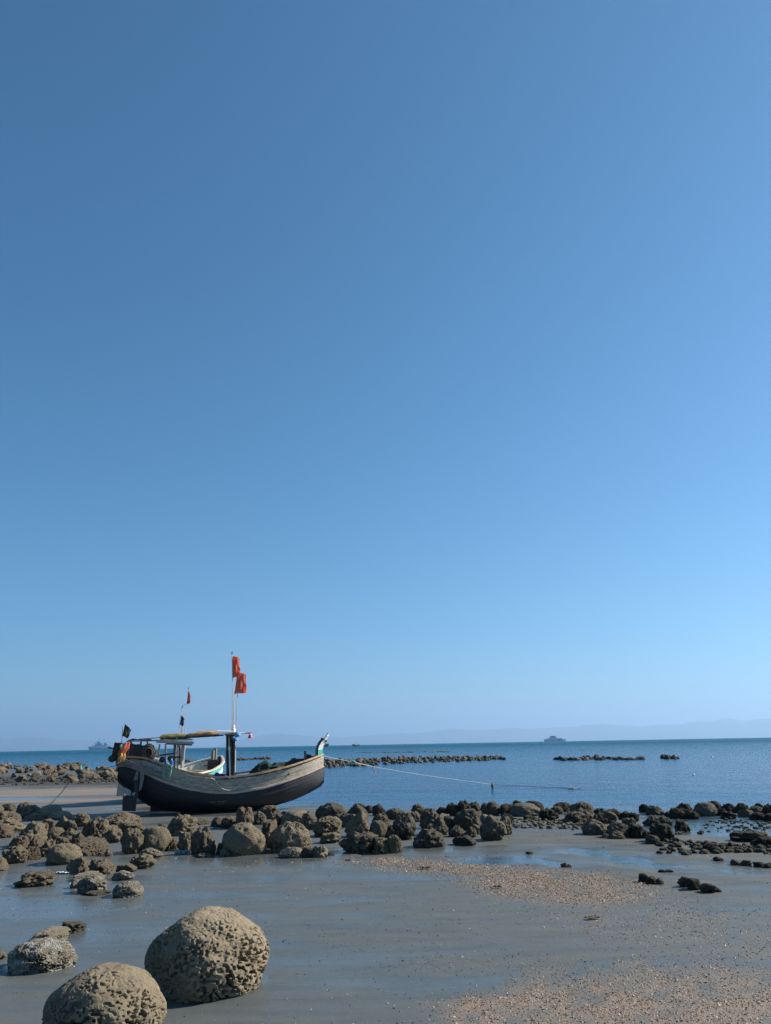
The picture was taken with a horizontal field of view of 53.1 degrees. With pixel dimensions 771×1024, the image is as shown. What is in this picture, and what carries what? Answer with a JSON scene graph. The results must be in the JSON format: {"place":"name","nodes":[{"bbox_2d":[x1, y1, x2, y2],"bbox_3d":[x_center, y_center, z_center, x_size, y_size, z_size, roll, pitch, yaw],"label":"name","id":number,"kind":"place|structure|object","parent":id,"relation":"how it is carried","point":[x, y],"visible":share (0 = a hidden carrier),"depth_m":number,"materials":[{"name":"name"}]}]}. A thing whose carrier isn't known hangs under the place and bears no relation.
{"place":"outdoors","nodes":[
{"label":"outdoors","id":0,"kind":"place"},
{"bbox_2d":[0,736,214,751],"bbox_3d":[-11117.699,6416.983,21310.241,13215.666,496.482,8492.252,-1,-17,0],"label":"distant hills","id":1,"kind":"structure","parent":0,"point":[31,743],"depth_m":21650.15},
{"bbox_2d":[187,731,218,736],"bbox_3d":[-6.035,7.357,25.523,1.048,0.229,0.212,4,-18,-17],"label":"rolled tarpaulin","id":2,"kind":"object","parent":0,"point":[203,733],"visible":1,"depth_m":25.46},
{"bbox_2d":[0,768,770,1023],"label":"beach ground","id":3,"kind":"structure","parent":0,"point":[287,992],"depth_m":8.85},
{"bbox_2d":[0,823,14,837],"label":"boulder","id":4,"kind":"object","parent":3,"relation":"on","point":[7,831],"visible":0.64,"depth_m":18.79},
{"bbox_2d":[0,811,21,822],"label":"boulder","id":5,"kind":"object","parent":3,"relation":"on","point":[8,814],"visible":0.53,"depth_m":22.35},
{"bbox_2d":[0,817,25,830],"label":"boulder","id":6,"kind":"object","parent":3,"relation":"on","point":[16,825],"visible":0.63,"depth_m":20.33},
{"bbox_2d":[1,844,28,863],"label":"boulder","id":7,"kind":"object","parent":3,"relation":"on","point":[15,854],"visible":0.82,"depth_m":14.40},
{"bbox_2d":[6,836,28,848],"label":"boulder","id":8,"kind":"object","parent":3,"relation":"on","point":[23,841],"visible":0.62,"depth_m":16.59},
{"bbox_2d":[19,805,39,817],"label":"boulder","id":9,"kind":"object","parent":3,"relation":"on","point":[26,810],"visible":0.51,"depth_m":24.15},
{"bbox_2d":[19,820,47,844],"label":"boulder","id":10,"kind":"object","parent":3,"relation":"on","point":[32,829],"visible":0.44,"depth_m":17.19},
{"bbox_2d":[26,846,40,859],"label":"boulder","id":11,"kind":"object","parent":3,"relation":"on","point":[34,853],"visible":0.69,"depth_m":14.87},
{"bbox_2d":[23,813,45,820],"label":"boulder","id":12,"kind":"object","parent":3,"relation":"on","point":[35,816],"visible":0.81,"depth_m":23.46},
{"bbox_2d":[13,870,57,886],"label":"boulder","id":13,"kind":"object","parent":3,"relation":"on","point":[37,878],"visible":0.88,"depth_m":11.92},
{"bbox_2d":[7,937,77,974],"bbox_3d":[-3.332,4.361,7.474,0.628,0.413,0.628,11,-20,-34],"label":"boulder","id":14,"kind":"object","parent":3,"relation":"on","point":[44,954],"visible":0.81,"depth_m":7.32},
{"bbox_2d":[39,838,57,856],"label":"boulder","id":15,"kind":"object","parent":3,"relation":"on","point":[47,846],"visible":0.43,"depth_m":15.33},
{"bbox_2d":[38,804,61,818],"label":"boulder","id":16,"kind":"object","parent":3,"relation":"on","point":[47,810],"visible":0.57,"depth_m":24.02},
{"bbox_2d":[30,926,70,940],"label":"boulder","id":17,"kind":"object","parent":3,"relation":"on","point":[60,932],"visible":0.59,"depth_m":8.43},
{"bbox_2d":[47,827,64,839],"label":"boulder","id":18,"kind":"object","parent":3,"relation":"on","point":[54,833],"visible":0.45,"depth_m":18.00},
{"bbox_2d":[0,775,117,784],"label":"rubble","id":19,"kind":"object","parent":3,"relation":"on","point":[62,779],"visible":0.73,"depth_m":50.48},
{"bbox_2d":[48,811,72,819],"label":"boulder","id":20,"kind":"object","parent":3,"relation":"on","point":[57,815],"visible":0.7,"depth_m":23.45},
{"bbox_2d":[45,843,82,864],"bbox_3d":[-5.995,6.417,14.373,0.622,0.450,0.594,1,-17,-6],"label":"boulder","id":21,"kind":"object","parent":3,"relation":"on","point":[62,854],"visible":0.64,"depth_m":14.19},
{"bbox_2d":[59,828,76,841],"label":"boulder","id":22,"kind":"object","parent":3,"relation":"on","point":[69,833],"visible":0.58,"depth_m":17.73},
{"bbox_2d":[62,921,86,933],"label":"boulder","id":23,"kind":"object","parent":3,"relation":"on","point":[76,926],"visible":0.69,"depth_m":8.86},
{"bbox_2d":[66,856,89,873],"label":"boulder","id":24,"kind":"object","parent":3,"relation":"on","point":[80,864],"visible":0.79,"depth_m":13.20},
{"bbox_2d":[72,813,90,826],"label":"boulder","id":25,"kind":"object","parent":3,"relation":"on","point":[81,819],"visible":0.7,"depth_m":21.18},
{"bbox_2d":[72,871,105,880],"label":"boulder","id":26,"kind":"object","parent":3,"relation":"on","point":[83,875],"visible":0.58,"depth_m":12.41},
{"bbox_2d":[74,876,107,892],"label":"boulder","id":27,"kind":"object","parent":3,"relation":"on","point":[87,884],"visible":0.86,"depth_m":11.28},
{"bbox_2d":[76,836,108,855],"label":"boulder","id":28,"kind":"object","parent":3,"relation":"on","point":[90,845],"visible":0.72,"depth_m":15.55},
{"bbox_2d":[81,816,111,837],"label":"boulder","id":29,"kind":"object","parent":3,"relation":"on","point":[98,826],"visible":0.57,"depth_m":18.16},
{"bbox_2d":[82,889,111,895],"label":"boulder","id":30,"kind":"object","parent":3,"relation":"on","point":[96,892],"visible":0.99,"depth_m":11.09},
{"bbox_2d":[88,858,116,874],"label":"boulder","id":31,"kind":"object","parent":3,"relation":"on","point":[104,866],"visible":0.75,"depth_m":13.01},
{"bbox_2d":[42,962,166,1023],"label":"boulder","id":32,"kind":"object","parent":3,"relation":"on","point":[111,993],"visible":1,"depth_m":5.33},
{"bbox_2d":[102,827,122,842],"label":"boulder","id":33,"kind":"object","parent":3,"relation":"on","point":[112,835],"visible":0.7,"depth_m":17.36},
{"bbox_2d":[104,811,141,827],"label":"boulder","id":34,"kind":"object","parent":3,"relation":"on","point":[120,819],"visible":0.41,"depth_m":20.93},
{"bbox_2d":[111,870,134,879],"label":"boulder","id":35,"kind":"object","parent":3,"relation":"on","point":[123,875],"visible":0.94,"depth_m":12.36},
{"bbox_2d":[117,863,136,871],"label":"boulder","id":36,"kind":"object","parent":3,"relation":"on","point":[129,867],"visible":0.79,"depth_m":13.19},
{"bbox_2d":[112,880,143,897],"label":"boulder","id":37,"kind":"object","parent":3,"relation":"on","point":[128,889],"visible":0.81,"depth_m":10.89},
{"bbox_2d":[120,828,143,853],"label":"boulder","id":38,"kind":"object","parent":3,"relation":"on","point":[131,841],"visible":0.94,"depth_m":15.48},
{"bbox_2d":[120,822,144,834],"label":"boulder","id":39,"kind":"object","parent":3,"relation":"on","point":[139,826],"visible":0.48,"depth_m":18.97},
{"bbox_2d":[130,853,155,868],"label":"boulder","id":40,"kind":"object","parent":3,"relation":"on","point":[143,861],"visible":0.75,"depth_m":13.49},
{"bbox_2d":[138,848,162,857],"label":"boulder","id":41,"kind":"object","parent":3,"relation":"on","point":[155,853],"visible":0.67,"depth_m":14.85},
{"bbox_2d":[140,826,171,851],"bbox_3d":[-4.777,6.821,15.924,0.701,0.636,0.701,-3,-17,7],"label":"boulder","id":42,"kind":"object","parent":3,"relation":"on","point":[158,838],"visible":0.6,"depth_m":15.72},
{"bbox_2d":[115,744,224,795],"bbox_3d":[-8.685,10.646,31.520,3.056,2.242,5.393,-12,-20,31],"label":"fishing boat","id":43,"kind":"object","parent":3,"relation":"on","point":[214,765],"visible":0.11,"depth_m":33.29,"materials":[{"name":"white paint"}]},
{"bbox_2d":[167,813,197,835],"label":"boulder","id":44,"kind":"object","parent":3,"relation":"on","point":[185,822],"visible":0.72,"depth_m":18.72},
{"bbox_2d":[177,832,192,849],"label":"boulder","id":45,"kind":"object","parent":3,"relation":"on","point":[184,843],"visible":0.5,"depth_m":15.88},
{"bbox_2d":[190,825,216,853],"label":"boulder","id":46,"kind":"object","parent":3,"relation":"on","point":[202,840],"visible":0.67,"depth_m":15.32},
{"bbox_2d":[144,906,269,1003],"bbox_3d":[-1.565,3.993,6.850,0.997,0.883,1.124,13,-22,-40],"label":"boulder","id":47,"kind":"object","parent":3,"relation":"on","point":[204,954],"visible":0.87,"depth_m":6.52,"materials":[{"name":"stone"}]},
{"bbox_2d":[108,731,328,811],"bbox_3d":[-5.492,8.707,25.898,7.367,2.612,2.547,4,-18,-17],"label":"fishing boat","id":48,"kind":"object","parent":3,"relation":"on","point":[144,781],"visible":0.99,"depth_m":24.78,"materials":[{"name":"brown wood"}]},
{"bbox_2d":[141,743,155,761],"bbox_3d":[-7.601,7.724,24.716,0.465,0.596,0.224,4,-18,-17],"label":"line hauler","id":49,"kind":"object","parent":48,"relation":"on","point":[150,746],"visible":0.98,"depth_m":24.67,"materials":[{"name":"metal"}]},
{"bbox_2d":[231,651,239,732],"bbox_3d":[-5.199,6.193,26.555,0.326,2.773,0.101,3,-17,-15],"label":"flag","id":50,"kind":"object","parent":48,"relation":"on","point":[235,665],"visible":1,"depth_m":26.75,"materials":[{"name":"red fabric"}]},
{"bbox_2d":[234,669,245,731],"bbox_3d":[-4.990,6.475,26.436,0.408,2.162,0.102,3,-17,-13],"label":"flag","id":51,"kind":"object","parent":48,"relation":"attached to","point":[240,686],"visible":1,"depth_m":26.57,"materials":[{"name":"red fabric"}]},
{"bbox_2d":[249,760,285,776],"bbox_3d":[-4.036,8.867,26.334,1.284,0.753,0.793,4,-18,-17],"label":"net pile","id":52,"kind":"object","parent":48,"relation":"in","point":[265,765],"visible":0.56,"depth_m":26.16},
{"bbox_2d":[325,756,581,788],"bbox_3d":[1.682,11.053,32.679,13.393,1.693,5.463,11,-20,-34],"label":"mooring rope","id":53,"kind":"object","parent":48,"relation":"attached to","point":[351,761],"visible":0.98,"depth_m":31.69,"materials":[{"name":"beige fabric"}]},
{"bbox_2d":[220,815,235,827],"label":"boulder","id":54,"kind":"object","parent":3,"relation":"on","point":[228,821],"visible":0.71,"depth_m":20.11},
{"bbox_2d":[222,822,266,855],"bbox_3d":[-2.791,6.550,15.267,0.860,0.746,0.860,10,-20,-32],"label":"boulder","id":55,"kind":"object","parent":3,"relation":"on","point":[243,838],"visible":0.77,"depth_m":15.01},
{"bbox_2d":[235,807,253,823],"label":"boulder","id":56,"kind":"object","parent":3,"relation":"on","point":[244,815],"visible":0.67,"depth_m":20.00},
{"bbox_2d":[253,811,266,824],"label":"boulder","id":57,"kind":"object","parent":3,"relation":"on","point":[259,817],"visible":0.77,"depth_m":20.86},
{"bbox_2d":[257,805,278,818],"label":"boulder","id":58,"kind":"object","parent":3,"relation":"on","point":[270,811],"visible":0.67,"depth_m":22.52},
{"bbox_2d":[261,820,276,834],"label":"boulder","id":59,"kind":"object","parent":3,"relation":"on","point":[269,827],"visible":0.66,"depth_m":18.51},
{"bbox_2d":[268,821,311,852],"bbox_3d":[-1.903,6.702,15.563,0.850,0.878,0.850,-15,-22,39],"label":"boulder","id":60,"kind":"object","parent":3,"relation":"on","point":[283,835],"visible":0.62,"depth_m":15.36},
{"bbox_2d":[278,847,302,857],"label":"boulder","id":61,"kind":"object","parent":3,"relation":"on","point":[291,852],"visible":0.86,"depth_m":14.52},
{"bbox_2d":[281,809,306,824],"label":"boulder","id":62,"kind":"object","parent":3,"relation":"on","point":[297,815],"visible":0.51,"depth_m":20.36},
{"bbox_2d":[312,845,327,857],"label":"boulder","id":63,"kind":"object","parent":3,"relation":"on","point":[321,851],"visible":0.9,"depth_m":14.57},
{"bbox_2d":[313,816,341,836],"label":"boulder","id":64,"kind":"object","parent":3,"relation":"on","point":[327,824],"visible":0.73,"depth_m":17.88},
{"bbox_2d":[315,802,345,819],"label":"boulder","id":65,"kind":"object","parent":3,"relation":"on","point":[332,809],"visible":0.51,"depth_m":21.61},
{"bbox_2d":[320,832,340,842],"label":"boulder","id":66,"kind":"object","parent":3,"relation":"on","point":[332,837],"visible":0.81,"depth_m":16.60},
{"bbox_2d":[344,810,369,836],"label":"boulder","id":67,"kind":"object","parent":3,"relation":"on","point":[358,823],"visible":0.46,"depth_m":17.60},
{"bbox_2d":[347,803,367,819],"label":"boulder","id":68,"kind":"object","parent":3,"relation":"on","point":[355,808],"visible":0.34,"depth_m":21.56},
{"bbox_2d":[339,831,377,852],"bbox_3d":[-0.495,6.654,15.396,0.828,0.527,0.828,-15,-22,40],"label":"boulder","id":69,"kind":"object","parent":3,"relation":"on","point":[357,842],"visible":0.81,"depth_m":15.19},
{"bbox_2d":[369,820,387,837],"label":"boulder","id":70,"kind":"object","parent":3,"relation":"on","point":[379,828],"visible":0.59,"depth_m":17.34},
{"bbox_2d":[372,804,385,815],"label":"boulder","id":71,"kind":"object","parent":3,"relation":"on","point":[377,808],"visible":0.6,"depth_m":22.88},
{"bbox_2d":[372,812,389,825],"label":"boulder","id":72,"kind":"object","parent":3,"relation":"on","point":[383,817],"visible":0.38,"depth_m":19.67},
{"bbox_2d":[374,837,389,854],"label":"boulder","id":73,"kind":"object","parent":3,"relation":"on","point":[381,846],"visible":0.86,"depth_m":14.96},
{"bbox_2d":[0,835,769,1023],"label":"white shells","id":74,"kind":"object","parent":3,"relation":"on","point":[419,905],"visible":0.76,"depth_m":10.54},
{"bbox_2d":[0,822,770,1023],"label":"dark grit","id":75,"kind":"object","parent":3,"relation":"on","point":[492,934],"visible":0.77,"depth_m":8.87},
{"bbox_2d":[386,835,402,852],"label":"boulder","id":76,"kind":"object","parent":3,"relation":"on","point":[394,843],"visible":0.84,"depth_m":15.02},
{"bbox_2d":[385,808,403,819],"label":"boulder","id":77,"kind":"object","parent":3,"relation":"on","point":[392,813],"visible":0.44,"depth_m":21.66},
{"bbox_2d":[393,812,416,835],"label":"boulder","id":78,"kind":"object","parent":3,"relation":"on","point":[403,819],"visible":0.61,"depth_m":17.63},
{"bbox_2d":[398,826,411,839],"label":"boulder","id":79,"kind":"object","parent":3,"relation":"on","point":[405,833],"visible":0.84,"depth_m":16.93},
{"bbox_2d":[413,828,444,847],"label":"boulder","id":80,"kind":"object","parent":3,"relation":"on","point":[430,838],"visible":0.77,"depth_m":15.68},
{"bbox_2d":[419,808,438,827],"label":"boulder","id":81,"kind":"object","parent":3,"relation":"on","point":[427,815],"visible":0.59,"depth_m":19.23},
{"bbox_2d":[421,816,447,834],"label":"boulder","id":82,"kind":"object","parent":3,"relation":"on","point":[438,824],"visible":0.52,"depth_m":17.72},
{"bbox_2d":[446,802,457,815],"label":"boulder","id":83,"kind":"object","parent":3,"relation":"on","point":[452,809],"visible":0.7,"depth_m":22.51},
{"bbox_2d":[448,825,463,836],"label":"boulder","id":84,"kind":"object","parent":3,"relation":"on","point":[456,831],"visible":0.78,"depth_m":17.34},
{"bbox_2d":[452,835,476,845],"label":"boulder","id":85,"kind":"object","parent":3,"relation":"on","point":[466,840],"visible":0.93,"depth_m":15.88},
{"bbox_2d":[452,808,480,829],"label":"boulder","id":86,"kind":"object","parent":3,"relation":"on","point":[464,819],"visible":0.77,"depth_m":18.65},
{"bbox_2d":[479,815,506,840],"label":"boulder","id":87,"kind":"object","parent":3,"relation":"on","point":[492,827],"visible":0.89,"depth_m":16.60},
{"bbox_2d":[487,801,499,815],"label":"boulder","id":88,"kind":"object","parent":3,"relation":"on","point":[494,808],"visible":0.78,"depth_m":22.22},
{"bbox_2d":[500,816,511,834],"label":"boulder","id":89,"kind":"object","parent":3,"relation":"on","point":[506,821],"visible":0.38,"depth_m":17.59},
{"bbox_2d":[509,803,539,816],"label":"boulder","id":90,"kind":"object","parent":3,"relation":"on","point":[521,809],"visible":0.76,"depth_m":21.87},
{"bbox_2d":[317,854,770,1023],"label":"shell fragments","id":91,"kind":"object","parent":3,"relation":"on","point":[518,879],"visible":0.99,"depth_m":7.39,"materials":[{"name":"gravel"}]},
{"bbox_2d":[538,808,558,819],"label":"boulder","id":92,"kind":"object","parent":3,"relation":"on","point":[548,814],"visible":0.76,"depth_m":20.68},
{"bbox_2d":[513,817,584,829],"bbox_3d":[4.076,7.934,19.649,2.041,0.134,2.822,-4,-17,10],"label":"rubble","id":93,"kind":"object","parent":3,"relation":"on","point":[552,823],"visible":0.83,"depth_m":19.30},
{"bbox_2d":[562,811,586,822],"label":"boulder","id":94,"kind":"object","parent":3,"relation":"on","point":[575,816],"visible":0.78,"depth_m":19.77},
{"bbox_2d":[569,801,593,813],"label":"boulder","id":95,"kind":"object","parent":3,"relation":"on","point":[582,805],"visible":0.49,"depth_m":22.27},
{"bbox_2d":[581,819,606,834],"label":"boulder","id":96,"kind":"object","parent":3,"relation":"on","point":[592,827],"visible":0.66,"depth_m":17.33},
{"bbox_2d":[597,810,617,822],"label":"boulder","id":97,"kind":"object","parent":3,"relation":"on","point":[609,815],"visible":0.54,"depth_m":19.61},
{"bbox_2d":[604,820,629,837],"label":"boulder","id":98,"kind":"object","parent":3,"relation":"on","point":[623,829],"visible":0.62,"depth_m":16.80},
{"bbox_2d":[630,823,649,837],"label":"boulder","id":99,"kind":"object","parent":3,"relation":"on","point":[638,831],"visible":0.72,"depth_m":16.67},
{"bbox_2d":[642,815,659,825],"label":"boulder","id":100,"kind":"object","parent":3,"relation":"on","point":[650,820],"visible":0.6,"depth_m":19.09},
{"bbox_2d":[645,834,659,843],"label":"boulder","id":101,"kind":"object","parent":3,"relation":"on","point":[651,839],"visible":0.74,"depth_m":15.61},
{"bbox_2d":[645,805,663,814],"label":"boulder","id":102,"kind":"object","parent":3,"relation":"on","point":[653,810],"visible":0.77,"depth_m":21.82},
{"bbox_2d":[648,822,674,840],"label":"boulder","id":103,"kind":"object","parent":3,"relation":"on","point":[662,831],"visible":0.55,"depth_m":15.98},
{"bbox_2d":[669,807,684,818],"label":"boulder","id":104,"kind":"object","parent":3,"relation":"on","point":[675,813],"visible":0.84,"depth_m":20.63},
{"bbox_2d":[674,818,690,831],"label":"boulder","id":105,"kind":"object","parent":3,"relation":"on","point":[681,825],"visible":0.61,"depth_m":17.74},
{"bbox_2d":[686,878,699,890],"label":"boulder","id":106,"kind":"object","parent":3,"relation":"on","point":[693,883],"visible":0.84,"depth_m":10.63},
{"bbox_2d":[693,802,716,815],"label":"boulder","id":107,"kind":"object","parent":3,"relation":"on","point":[705,809],"visible":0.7,"depth_m":21.18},
{"bbox_2d":[700,883,716,892],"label":"boulder","id":108,"kind":"object","parent":3,"relation":"on","point":[707,887],"visible":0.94,"depth_m":10.42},
{"bbox_2d":[654,837,770,854],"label":"rubble","id":109,"kind":"object","parent":3,"relation":"on","point":[730,846],"visible":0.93,"depth_m":14.66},
{"bbox_2d":[673,818,770,834],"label":"rubble","id":110,"kind":"object","parent":3,"relation":"on","point":[727,830],"visible":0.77,"depth_m":18.39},
{"bbox_2d":[720,811,737,818],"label":"boulder","id":111,"kind":"object","parent":3,"relation":"on","point":[728,815],"visible":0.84,"depth_m":20.37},
{"bbox_2d":[729,830,767,840],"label":"boulder","id":112,"kind":"object","parent":3,"relation":"on","point":[743,835],"visible":0.73,"depth_m":15.75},
{"bbox_2d":[750,836,770,844],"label":"boulder","id":113,"kind":"object","parent":3,"relation":"on","point":[764,840],"visible":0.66,"depth_m":14.80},
{"bbox_2d":[0,737,770,873],"bbox_3d":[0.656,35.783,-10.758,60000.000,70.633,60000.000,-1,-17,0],"label":"sea water","id":114,"kind":"structure","parent":0,"point":[735,771],"depth_m":49.07,"materials":[{"name":"liquid"}]},
{"bbox_2d":[88,739,110,749],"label":"grey warship","id":115,"kind":"object","parent":114,"relation":"on","point":[99,746],"visible":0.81,"depth_m":2341.36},
{"bbox_2d":[159,756,272,762],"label":"reef","id":116,"kind":"object","parent":114,"relation":"on","point":[254,758],"visible":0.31,"depth_m":120.69},
{"bbox_2d":[324,756,498,767],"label":"ridge rubble","id":117,"kind":"object","parent":114,"relation":"on","point":[414,760],"visible":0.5,"depth_m":88.17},
{"bbox_2d":[0,0,770,745],"label":"sky","id":118,"kind":"structure","parent":0,"point":[407,363],"materials":[{"name":"blue"}]},
{"bbox_2d":[212,718,770,747],"bbox_3d":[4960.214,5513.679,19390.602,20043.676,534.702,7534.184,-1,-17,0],"label":"distant hills","id":119,"kind":"structure","parent":0,"point":[735,728],"depth_m":20086.09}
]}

